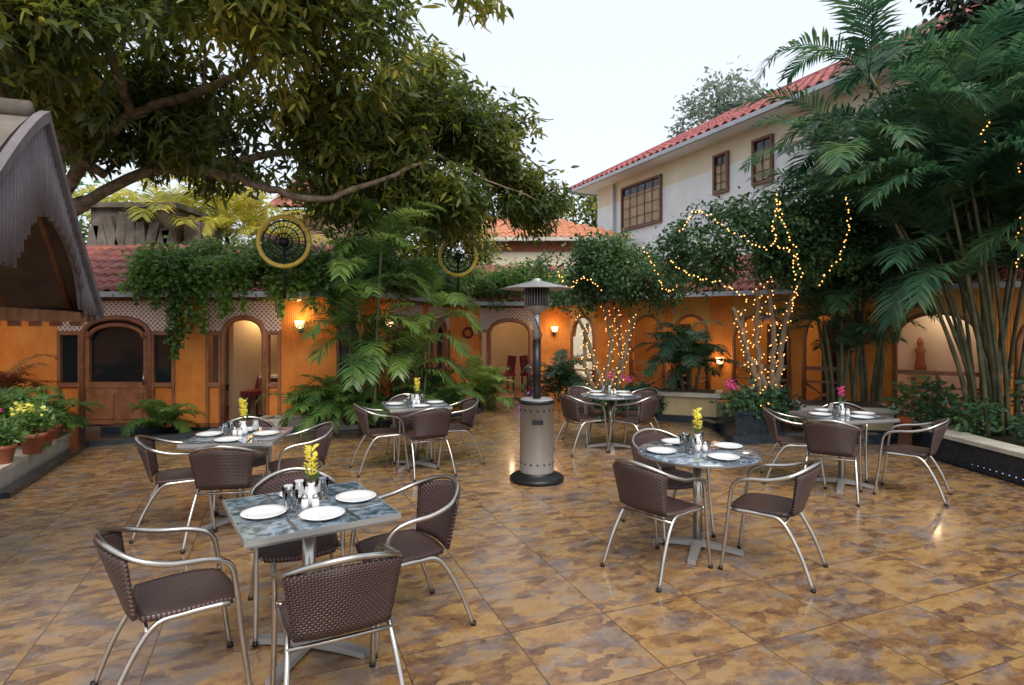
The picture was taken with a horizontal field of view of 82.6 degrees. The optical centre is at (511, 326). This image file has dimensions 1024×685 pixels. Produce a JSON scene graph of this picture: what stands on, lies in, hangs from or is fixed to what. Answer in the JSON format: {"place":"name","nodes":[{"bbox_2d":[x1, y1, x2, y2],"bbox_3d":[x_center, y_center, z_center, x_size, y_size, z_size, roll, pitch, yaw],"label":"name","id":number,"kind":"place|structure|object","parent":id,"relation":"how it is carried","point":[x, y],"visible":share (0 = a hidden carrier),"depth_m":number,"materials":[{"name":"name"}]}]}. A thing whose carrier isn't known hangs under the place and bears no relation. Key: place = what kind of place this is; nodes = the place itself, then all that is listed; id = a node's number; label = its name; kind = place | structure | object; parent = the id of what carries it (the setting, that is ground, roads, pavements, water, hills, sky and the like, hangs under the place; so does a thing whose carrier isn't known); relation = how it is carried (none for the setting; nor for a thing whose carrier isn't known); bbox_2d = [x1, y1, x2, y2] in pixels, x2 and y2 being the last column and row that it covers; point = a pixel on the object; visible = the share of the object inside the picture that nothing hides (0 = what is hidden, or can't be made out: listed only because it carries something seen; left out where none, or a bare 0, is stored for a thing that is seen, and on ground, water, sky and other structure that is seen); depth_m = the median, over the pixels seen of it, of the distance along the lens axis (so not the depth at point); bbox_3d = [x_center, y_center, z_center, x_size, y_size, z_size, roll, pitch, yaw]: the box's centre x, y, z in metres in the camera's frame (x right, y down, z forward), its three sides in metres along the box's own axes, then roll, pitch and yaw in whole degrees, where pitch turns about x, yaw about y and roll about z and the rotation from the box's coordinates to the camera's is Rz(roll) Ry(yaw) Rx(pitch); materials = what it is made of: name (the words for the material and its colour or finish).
{"place":"outdoors","nodes":[
{"label":"outdoors","id":0,"kind":"place"},
{"bbox_2d":[0,98,103,325],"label":"garden pavilion","id":1,"kind":"structure","parent":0,"point":[46,272],"depth_m":3.79,"materials":[{"name":"grey wood"}]},
{"bbox_2d":[72,170,301,243],"bbox_3d":[-7.782,-2.223,14.445,5.290,3.457,4.585,0,0,17],"label":"background palm","id":2,"kind":"object","parent":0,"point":[188,200],"visible":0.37,"depth_m":14.17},
{"bbox_2d":[0,401,1023,684],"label":"patio floor","id":3,"kind":"structure","parent":0,"point":[914,579],"depth_m":3.91,"materials":[{"name":"tile"}]},
{"bbox_2d":[0,443,88,498],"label":"granite curb","id":4,"kind":"structure","parent":3,"relation":"on","point":[15,487],"depth_m":6.58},
{"bbox_2d":[0,431,71,488],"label":"planter bed","id":5,"kind":"object","parent":4,"relation":"on","point":[20,465],"visible":0.46,"depth_m":6.77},
{"bbox_2d":[0,442,17,464],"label":"terracotta pot","id":6,"kind":"object","parent":5,"relation":"on","point":[7,453],"visible":0.94,"depth_m":6.21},
{"bbox_2d":[0,417,30,446],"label":"potted plant","id":7,"kind":"object","parent":6,"relation":"in","point":[7,435],"visible":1,"depth_m":6.24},
{"bbox_2d":[0,384,65,423],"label":"potted palm","id":8,"kind":"object","parent":5,"relation":"on","point":[18,389],"visible":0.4,"depth_m":8.02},
{"bbox_2d":[20,430,47,454],"bbox_3d":[-5.550,1.351,6.750,0.285,0.238,0.285,0,0,0],"label":"terracotta pot","id":9,"kind":"object","parent":5,"relation":"on","point":[34,445],"visible":0.69,"depth_m":6.68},
{"bbox_2d":[3,403,62,437],"bbox_3d":[-5.551,1.107,6.751,0.439,0.451,0.565,0,0,12],"label":"potted plant","id":10,"kind":"object","parent":9,"relation":"in","point":[29,419],"visible":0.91,"depth_m":6.71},
{"bbox_2d":[31,426,56,446],"bbox_3d":[-5.750,1.357,7.150,0.270,0.225,0.270,0,0,0],"label":"terracotta pot","id":11,"kind":"object","parent":5,"relation":"on","point":[49,437],"visible":0.27,"depth_m":7.13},
{"bbox_2d":[25,402,65,428],"bbox_3d":[-5.744,1.132,7.164,0.532,0.403,0.449,0,0,27],"label":"potted plant","id":12,"kind":"object","parent":11,"relation":"in","point":[55,412],"visible":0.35,"depth_m":7.14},
{"bbox_2d":[0,391,106,431],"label":"potted palm","id":13,"kind":"object","parent":5,"relation":"on","point":[39,398],"visible":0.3,"depth_m":7.81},
{"bbox_2d":[90,526,252,684],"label":"wicker armchair","id":14,"kind":"object","parent":3,"relation":"on","point":[160,600],"visible":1,"depth_m":2.68,"materials":[{"name":"wicker"}]},
{"bbox_2d":[129,435,217,543],"bbox_3d":[-2.823,1.301,4.913,0.618,0.803,0.536,0,0,-26],"label":"wicker armchair","id":15,"kind":"object","parent":3,"relation":"on","point":[147,450],"visible":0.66,"depth_m":4.81,"materials":[{"name":"wicker"}]},
{"bbox_2d":[180,445,268,553],"bbox_3d":[-2.268,1.301,4.690,0.536,0.803,0.618,0,0,-9],"label":"wicker armchair","id":16,"kind":"object","parent":3,"relation":"on","point":[220,469],"visible":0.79,"depth_m":4.47,"materials":[{"name":"wicker"}]},
{"bbox_2d":[177,427,292,529],"bbox_3d":[-2.370,1.325,5.080,0.732,0.751,0.732,0,0,-8],"label":"dining table","id":17,"kind":"object","parent":3,"relation":"on","point":[195,442],"visible":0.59,"depth_m":4.89,"materials":[{"name":"stone"}]},
{"bbox_2d":[213,416,274,515],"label":"wicker armchair","id":18,"kind":"object","parent":3,"relation":"on","point":[259,460],"visible":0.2,"depth_m":5.76,"materials":[{"name":"metal"}]},
{"bbox_2d":[248,467,344,646],"bbox_3d":[-1.277,1.301,3.462,0.536,0.803,0.618,0,0,-25],"label":"wicker armchair","id":19,"kind":"object","parent":3,"relation":"on","point":[329,544],"visible":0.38,"depth_m":3.34,"materials":[{"name":"wicker"}]},
{"bbox_2d":[265,421,334,475],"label":"wicker armchair","id":20,"kind":"object","parent":3,"relation":"on","point":[323,436],"visible":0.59,"depth_m":5.38,"materials":[{"name":"wicker"}]},
{"bbox_2d":[223,481,400,684],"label":"dining table","id":21,"kind":"object","parent":3,"relation":"on","point":[307,532],"visible":0.52,"depth_m":2.94,"materials":[{"name":"stone"}]},
{"bbox_2d":[240,505,286,519],"bbox_3d":[-1.244,0.938,2.925,0.220,0.020,0.220,0,0,0],"label":"dinner plate","id":22,"kind":"object","parent":21,"relation":"on","point":[262,512],"visible":0.99,"depth_m":2.95,"materials":[{"name":"ceramic"}]},
{"bbox_2d":[284,489,298,513],"bbox_3d":[-1.121,0.893,2.965,0.068,0.110,0.068,0,0,0],"label":"drinking glass","id":23,"kind":"object","parent":21,"relation":"on","point":[291,499],"visible":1,"depth_m":2.94,"materials":[{"name":"clear"}]},
{"bbox_2d":[302,444,320,505],"bbox_3d":[-1.073,0.785,3.110,0.098,0.326,0.119,0,0,0],"label":"flower vase","id":24,"kind":"object","parent":21,"relation":"on","point":[311,488],"visible":0.96,"depth_m":3.10,"materials":[{"name":"ceramic"}]},
{"bbox_2d":[299,506,344,520],"bbox_3d":[-0.944,0.938,2.904,0.220,0.020,0.220,0,0,0],"label":"dinner plate","id":25,"kind":"object","parent":21,"relation":"on","point":[321,513],"visible":1,"depth_m":2.93,"materials":[{"name":"ceramic"}]},
{"bbox_2d":[335,490,376,502],"bbox_3d":[-0.855,0.938,3.197,0.220,0.020,0.220,0,0,0],"label":"dinner plate","id":26,"kind":"object","parent":21,"relation":"on","point":[354,496],"visible":1,"depth_m":3.23,"materials":[{"name":"ceramic"}]},
{"bbox_2d":[270,543,404,684],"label":"wicker armchair","id":27,"kind":"object","parent":3,"relation":"on","point":[329,602],"visible":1,"depth_m":2.34,"materials":[{"name":"wicker"}]},
{"bbox_2d":[263,194,448,424],"bbox_3d":[-2.216,-0.184,9.193,2.901,3.472,2.430,0,0,42],"label":"areca palm","id":28,"kind":"object","parent":3,"relation":"on","point":[370,357],"visible":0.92,"depth_m":8.90,"materials":[{"name":"plant"}]},
{"bbox_2d":[349,403,409,476],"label":"wicker armchair","id":29,"kind":"object","parent":3,"relation":"on","point":[361,412],"visible":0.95,"depth_m":6.78,"materials":[{"name":"wicker"}]},
{"bbox_2d":[385,393,432,463],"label":"wicker armchair","id":30,"kind":"object","parent":3,"relation":"on","point":[408,423],"visible":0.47,"depth_m":7.65,"materials":[{"name":"wicker"}]},
{"bbox_2d":[348,474,475,658],"bbox_3d":[-0.601,1.301,3.344,0.618,0.803,0.536,0,0,-36],"label":"wicker armchair","id":31,"kind":"object","parent":3,"relation":"on","point":[437,504],"visible":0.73,"depth_m":3.39,"materials":[{"name":"wicker"}]},
{"bbox_2d":[346,256,485,411],"bbox_3d":[-1.667,0.223,9.907,2.243,2.657,2.345,0,0,-45],"label":"areca palm","id":32,"kind":"object","parent":3,"relation":"on","point":[400,357],"visible":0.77,"depth_m":9.62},
{"bbox_2d":[381,399,452,471],"bbox_3d":[-1.170,1.325,7.100,0.732,0.751,0.732,0,0,-20],"label":"dining table","id":33,"kind":"object","parent":3,"relation":"on","point":[401,408],"visible":0.71,"depth_m":6.98,"materials":[{"name":"stone"}]},
{"bbox_2d":[396,407,456,481],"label":"wicker armchair","id":34,"kind":"object","parent":3,"relation":"on","point":[428,424],"visible":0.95,"depth_m":6.54,"materials":[{"name":"wicker"}]},
{"bbox_2d":[426,397,484,468],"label":"wicker armchair","id":35,"kind":"object","parent":3,"relation":"on","point":[468,410],"visible":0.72,"depth_m":7.34,"materials":[{"name":"wicker"}]},
{"bbox_2d":[441,354,526,408],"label":"potted palm","id":36,"kind":"object","parent":3,"relation":"on","point":[486,382],"visible":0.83,"depth_m":11.43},
{"bbox_2d":[501,278,572,486],"bbox_3d":[0.275,0.585,6.460,0.800,2.230,0.800,0,0,0],"label":"patio heater","id":37,"kind":"object","parent":3,"relation":"on","point":[536,440],"visible":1,"depth_m":6.32,"materials":[{"name":"metal"}]},
{"bbox_2d":[514,349,597,401],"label":"potted palm","id":38,"kind":"object","parent":3,"relation":"on","point":[563,374],"visible":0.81,"depth_m":12.23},
{"bbox_2d":[554,393,609,456],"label":"wicker armchair","id":39,"kind":"object","parent":3,"relation":"on","point":[570,407],"visible":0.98,"depth_m":7.80,"materials":[{"name":"wicker"}]},
{"bbox_2d":[562,385,613,446],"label":"wicker armchair","id":40,"kind":"object","parent":3,"relation":"on","point":[572,391],"visible":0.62,"depth_m":8.73,"materials":[{"name":"wicker"}]},
{"bbox_2d":[580,391,641,452],"bbox_3d":[1.380,1.325,8.150,0.846,0.750,0.846,0,0,-40],"label":"dining table","id":41,"kind":"object","parent":3,"relation":"on","point":[610,399],"visible":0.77,"depth_m":8.10,"materials":[{"name":"stone"}]},
{"bbox_2d":[528,223,694,408],"bbox_3d":[1.790,-0.107,10.452,3.030,3.388,2.226,0,0,0],"label":"ficus tree","id":42,"kind":"object","parent":3,"relation":"on","point":[604,274],"visible":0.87,"depth_m":10.34,"materials":[{"name":"green plant"}]},
{"bbox_2d":[606,395,657,452],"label":"wicker armchair","id":43,"kind":"object","parent":3,"relation":"on","point":[647,407],"visible":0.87,"depth_m":7.67,"materials":[{"name":"wicker"}]},
{"bbox_2d":[613,387,660,435],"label":"wicker armchair","id":44,"kind":"object","parent":3,"relation":"on","point":[643,393],"visible":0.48,"depth_m":8.47,"materials":[{"name":"wicker"}]},
{"bbox_2d":[600,458,712,592],"bbox_3d":[1.022,1.301,4.105,0.618,0.803,0.536,0,0,-37],"label":"wicker armchair","id":45,"kind":"object","parent":3,"relation":"on","point":[641,489],"visible":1,"depth_m":3.94,"materials":[{"name":"wicker"}]},
{"bbox_2d":[622,428,715,544],"bbox_3d":[1.303,1.301,4.887,0.536,0.803,0.618,0,0,-21],"label":"wicker armchair","id":46,"kind":"object","parent":3,"relation":"on","point":[637,440],"visible":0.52,"depth_m":5.00,"materials":[{"name":"metal"}]},
{"bbox_2d":[653,388,722,422],"bbox_3d":[3.200,1.429,10.600,1.170,0.542,0.720,0,0,23],"label":"planter box","id":47,"kind":"object","parent":3,"relation":"on","point":[682,405],"visible":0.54,"depth_m":10.32,"materials":[{"name":"stone"}]},
{"bbox_2d":[630,319,751,391],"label":"potted palm","id":48,"kind":"object","parent":47,"relation":"on","point":[689,351],"visible":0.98,"depth_m":10.34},
{"bbox_2d":[637,440,761,564],"bbox_3d":[1.420,1.325,4.460,0.906,0.750,0.906,0,0,-20],"label":"dining table","id":49,"kind":"object","parent":3,"relation":"on","point":[697,464],"visible":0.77,"depth_m":4.36,"materials":[{"name":"stone"}]},
{"bbox_2d":[718,459,827,592],"bbox_3d":[1.833,1.301,4.092,0.618,0.803,0.536,0,0,36],"label":"wicker armchair","id":50,"kind":"object","parent":3,"relation":"on","point":[775,507],"visible":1,"depth_m":4.00,"materials":[{"name":"wicker"}]},
{"bbox_2d":[760,407,826,488],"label":"wicker armchair","id":51,"kind":"object","parent":3,"relation":"on","point":[792,441],"visible":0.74,"depth_m":6.31,"materials":[{"name":"metal"}]},
{"bbox_2d":[802,419,862,506],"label":"wicker armchair","id":52,"kind":"object","parent":3,"relation":"on","point":[831,439],"visible":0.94,"depth_m":5.67,"materials":[{"name":"wicker"}]},
{"bbox_2d":[817,402,867,482],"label":"wicker armchair","id":53,"kind":"object","parent":3,"relation":"on","point":[859,408],"visible":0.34,"depth_m":6.63,"materials":[{"name":"metal"}]},
{"bbox_2d":[789,409,899,492],"bbox_3d":[3.530,1.325,6.240,0.732,0.751,0.732,0,0,-12],"label":"dining table","id":54,"kind":"object","parent":3,"relation":"on","point":[841,480],"visible":0.66,"depth_m":6.13,"materials":[{"name":"stone"}]},
{"bbox_2d":[873,418,952,506],"bbox_3d":[4.039,1.301,5.881,0.618,0.803,0.536,0,0,41],"label":"wicker armchair","id":55,"kind":"object","parent":3,"relation":"on","point":[939,428],"visible":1,"depth_m":5.82,"materials":[{"name":"metal"}]},
{"bbox_2d":[66,0,967,268],"label":"sky","id":56,"kind":"structure","parent":0,"point":[608,74],"materials":[{"name":"white"}]},
{"bbox_2d":[17,384,1023,486],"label":"verandah floor","id":57,"kind":"structure","parent":0,"point":[81,435],"depth_m":9.17,"materials":[{"name":"stone"}]},
{"bbox_2d":[0,353,67,394],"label":"potted palm","id":58,"kind":"object","parent":57,"relation":"on","point":[8,379],"visible":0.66,"depth_m":8.58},
{"bbox_2d":[85,431,204,446],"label":"granite curb","id":59,"kind":"structure","parent":57,"relation":"on","point":[130,439],"depth_m":8.45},
{"bbox_2d":[119,397,208,436],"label":"potted palm","id":60,"kind":"object","parent":57,"relation":"on","point":[165,413],"visible":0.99,"depth_m":8.95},
{"bbox_2d":[0,297,356,427],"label":"front wall","id":61,"kind":"structure","parent":57,"relation":"on","point":[115,360],"depth_m":9.80,"materials":[{"name":"paint"}]},
{"bbox_2d":[100,423,301,431],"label":"step","id":62,"kind":"structure","parent":57,"relation":"on","point":[116,427],"depth_m":9.35,"materials":[{"name":"stone"}]},
{"bbox_2d":[87,297,372,424],"bbox_3d":[-5.900,0.602,11.250,7.000,2.204,2.500,0,0,0],"label":"room","id":63,"kind":"object","parent":57,"relation":"on","point":[215,358],"depth_m":12.40,"materials":[{"name":"paint"}]},
{"bbox_2d":[229,320,277,419],"bbox_3d":[-3.283,0.602,12.137,2.500,2.204,4.185,0,0,18],"label":"room","id":64,"kind":"object","parent":57,"relation":"on","point":[245,354],"visible":0.05,"depth_m":10.79,"materials":[{"name":"paint"}]},
{"bbox_2d":[182,186,333,244],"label":"background palm","id":65,"kind":"object","parent":57,"relation":"on","point":[257,220],"visible":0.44,"depth_m":14.11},
{"bbox_2d":[253,412,389,430],"bbox_3d":[-2.813,1.595,9.841,2.844,0.210,0.668,0,0,-19],"label":"planter bed","id":66,"kind":"object","parent":57,"relation":"on","point":[274,419],"visible":0.18,"depth_m":9.51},
{"bbox_2d":[256,372,357,426],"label":"areca palm","id":67,"kind":"object","parent":66,"relation":"in","point":[304,397],"visible":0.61,"depth_m":8.95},
{"bbox_2d":[291,374,402,437],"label":"areca palm","id":68,"kind":"object","parent":66,"relation":"in","point":[335,411],"visible":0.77,"depth_m":8.85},
{"bbox_2d":[291,374,452,426],"bbox_3d":[-2.260,1.302,9.765,2.673,0.956,1.074,0,0,-23],"label":"garden shrub","id":69,"kind":"object","parent":66,"relation":"in","point":[396,392],"visible":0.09,"depth_m":9.90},
{"bbox_2d":[385,370,484,424],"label":"areca palm","id":70,"kind":"object","parent":66,"relation":"in","point":[446,395],"visible":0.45,"depth_m":9.78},
{"bbox_2d":[356,298,455,405],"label":"front wall","id":71,"kind":"structure","parent":57,"relation":"on","point":[448,326],"depth_m":12.01,"materials":[{"name":"brown"}]},
{"bbox_2d":[261,234,474,305],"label":"roof","id":72,"kind":"structure","parent":71,"relation":"on","point":[392,296],"depth_m":10.34,"materials":[{"name":"tile"}]},
{"bbox_2d":[438,237,477,299],"bbox_3d":[-1.030,-1.087,11.100,0.764,1.234,0.139,0,0,0],"label":"cart wheel ornament","id":73,"kind":"object","parent":72,"relation":"on","point":[457,258],"visible":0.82,"depth_m":11.09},
{"bbox_2d":[451,264,580,305],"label":"roof","id":74,"kind":"structure","parent":71,"relation":"on","point":[517,301],"depth_m":13.39,"materials":[{"name":"tile"}]},
{"bbox_2d":[358,252,582,311],"bbox_3d":[-0.662,-1.001,12.800,7.180,1.464,3.829,0,0,-37],"label":"creeper vine","id":75,"kind":"object","parent":74,"relation":"attached to","point":[502,278],"visible":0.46,"depth_m":13.09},
{"bbox_2d":[482,322,527,397],"bbox_3d":[-0.057,0.602,15.146,2.907,2.204,2.500,0,0,-4],"label":"room","id":76,"kind":"object","parent":57,"relation":"on","point":[509,338],"visible":0.12,"depth_m":16.29,"materials":[{"name":"paint"}]},
{"bbox_2d":[456,305,570,397],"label":"front wall","id":77,"kind":"structure","parent":57,"relation":"on","point":[555,329],"depth_m":13.69,"materials":[{"name":"orange paint"}]},
{"bbox_2d":[715,400,781,434],"bbox_3d":[3.752,1.465,8.973,0.941,0.470,1.446,0,0,8],"label":"planter bed","id":78,"kind":"object","parent":57,"relation":"on","point":[737,422],"visible":0.42,"depth_m":8.49,"materials":[{"name":"stone"}]},
{"bbox_2d":[587,375,806,430],"bbox_3d":[2.912,1.285,9.685,3.641,1.055,1.605,0,0,42],"label":"garden shrub","id":79,"kind":"object","parent":78,"relation":"in","point":[750,396],"visible":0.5,"depth_m":8.73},
{"bbox_2d":[641,168,899,406],"bbox_3d":[4.137,-0.466,8.727,4.018,3.636,2.248,0,0,-9],"label":"ficus tree","id":80,"kind":"object","parent":78,"relation":"in","point":[796,244],"visible":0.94,"depth_m":8.46,"materials":[{"name":"green plant"}]},
{"bbox_2d":[634,316,911,423],"bbox_3d":[6.029,0.542,12.015,9.802,2.324,2.100,0,0,36],"label":"room","id":81,"kind":"object","parent":57,"relation":"on","point":[644,326],"visible":0.07,"depth_m":13.64,"materials":[{"name":"paint"}]},
{"bbox_2d":[911,337,929,413],"bbox_3d":[7.816,0.950,11.163,0.300,1.500,0.300,0,0,36],"label":"statue","id":82,"kind":"object","parent":81,"relation":"on","point":[920,351],"visible":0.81,"depth_m":11.10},
{"bbox_2d":[570,287,1023,424],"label":"front wall","id":83,"kind":"structure","parent":57,"relation":"on","point":[718,308],"depth_m":11.46,"materials":[{"name":"orange paint"}]},
{"bbox_2d":[566,253,1023,299],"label":"roof","id":84,"kind":"structure","parent":83,"relation":"on","point":[745,286],"depth_m":11.10,"materials":[{"name":"tile"}]},
{"bbox_2d":[725,431,881,444],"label":"granite curb","id":85,"kind":"structure","parent":57,"relation":"on","point":[873,438],"depth_m":8.38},
{"bbox_2d":[790,400,899,438],"bbox_3d":[5.250,1.464,9.300,1.370,0.472,0.820,0,0,14],"label":"planter box","id":86,"kind":"object","parent":57,"relation":"on","point":[877,408],"visible":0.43,"depth_m":8.91,"materials":[{"name":"stone"}]},
{"bbox_2d":[759,258,944,403],"bbox_3d":[5.178,0.085,9.307,2.677,2.334,2.390,0,0,-40],"label":"areca palm","id":87,"kind":"object","parent":86,"relation":"in","point":[843,338],"visible":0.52,"depth_m":9.23,"materials":[{"name":"plant"}]},
{"bbox_2d":[738,108,1009,403],"bbox_3d":[6.066,-1.157,9.817,4.182,5.120,4.031,0,0,0],"label":"areca palm","id":88,"kind":"object","parent":86,"relation":"in","point":[876,393],"visible":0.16,"depth_m":9.53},
{"bbox_2d":[849,0,1023,259],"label":"shade tree","id":89,"kind":"object","parent":57,"relation":"on","point":[962,18],"visible":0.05,"depth_m":8.98,"materials":[{"name":"green plant"}]},
{"bbox_2d":[910,417,1023,485],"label":"planter bed","id":90,"kind":"object","parent":57,"relation":"on","point":[993,453],"visible":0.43,"depth_m":6.87,"materials":[{"name":"stone"}]},
{"bbox_2d":[731,0,1023,437],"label":"areca palm","id":91,"kind":"object","parent":90,"relation":"in","point":[908,208],"visible":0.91,"depth_m":7.23,"materials":[{"name":"plant"}]},
{"bbox_2d":[834,29,1023,419],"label":"areca palm","id":92,"kind":"object","parent":90,"relation":"in","point":[1008,293],"visible":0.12,"depth_m":8.15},
{"bbox_2d":[880,361,1023,441],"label":"garden shrub","id":93,"kind":"object","parent":90,"relation":"in","point":[933,410],"visible":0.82,"depth_m":7.81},
{"bbox_2d":[922,51,1023,268],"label":"areca palm","id":94,"kind":"object","parent":90,"relation":"on","point":[1014,226],"visible":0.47,"depth_m":6.73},
{"label":"ground","id":95,"kind":"structure","parent":0,"visible":0},
{"bbox_2d":[67,165,436,251],"bbox_3d":[-11.908,-2.863,21.165,19.830,9.118,4.783,0,0,-7],"label":"background tree","id":96,"kind":"object","parent":95,"relation":"on","point":[85,231],"visible":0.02,"depth_m":20.72,"materials":[{"name":"green plant"}]},
{"bbox_2d":[0,0,582,260],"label":"mango tree","id":97,"kind":"object","parent":95,"relation":"on","point":[383,139],"visible":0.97,"depth_m":7.69,"materials":[{"name":"green plant"}]},
{"bbox_2d":[266,180,406,251],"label":"background house","id":98,"kind":"structure","parent":95,"relation":"on","point":[277,201],"depth_m":16.50,"materials":[{"name":"tile"}]},
{"bbox_2d":[333,205,510,270],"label":"background tree","id":99,"kind":"object","parent":95,"relation":"on","point":[429,250],"visible":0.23,"depth_m":16.04,"materials":[{"name":"green plant"}]},
{"bbox_2d":[464,216,633,376],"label":"background house","id":100,"kind":"structure","parent":95,"relation":"on","point":[565,228],"depth_m":19.50,"materials":[{"name":"paint"}]},
{"bbox_2d":[556,192,597,227],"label":"background tree","id":101,"kind":"object","parent":95,"relation":"on","point":[590,209],"visible":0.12,"depth_m":26.36,"materials":[{"name":"green plant"}]},
{"bbox_2d":[663,55,777,137],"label":"background tree","id":102,"kind":"object","parent":95,"relation":"on","point":[717,106],"visible":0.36,"depth_m":30.43,"materials":[{"name":"green plant"}]},
{"bbox_2d":[569,1,1023,414],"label":"white building","id":103,"kind":"structure","parent":95,"relation":"on","point":[646,192],"depth_m":15.89,"materials":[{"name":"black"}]},
{"bbox_2d":[675,324,836,400],"bbox_3d":[6.866,0.825,12.498,7.400,1.750,0.120,0,0,36],"label":"arcade door","id":104,"kind":"structure","parent":103,"relation":"attached to","point":[833,356],"depth_m":12.98,"materials":[{"name":"brown wood"}]},
{"bbox_3d":[-9.841,0.074,5.300,1.818,3.252,9.000,0,0,0],"label":"courtyard wall","id":105,"kind":"object","parent":95,"relation":"on","visible":0},
{"bbox_2d":[86,244,395,296],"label":"roof","id":106,"kind":"structure","parent":105,"relation":"on","point":[105,260],"depth_m":10.19,"materials":[{"name":"tile"}]},
{"bbox_2d":[87,202,222,245],"bbox_3d":[-8.025,-1.780,13.385,2.350,1.760,1.830,0,0,0],"label":"water tank","id":107,"kind":"object","parent":106,"relation":"on","point":[111,223],"visible":0.41,"depth_m":12.50,"materials":[{"name":"concrete"}]},
{"bbox_2d":[112,231,376,360],"bbox_3d":[-4.301,-0.557,9.920,4.254,2.241,2.192,0,0,0],"label":"creeper vine","id":108,"kind":"object","parent":106,"relation":"hanging from","point":[186,271],"visible":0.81,"depth_m":9.32,"materials":[{"name":"plant"}]},
{"bbox_2d":[256,214,311,298],"bbox_3d":[-3.500,-1.067,8.950,0.824,1.294,0.144,0,0,0],"label":"cart wheel ornament","id":109,"kind":"object","parent":106,"relation":"on","point":[284,242],"visible":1,"depth_m":8.94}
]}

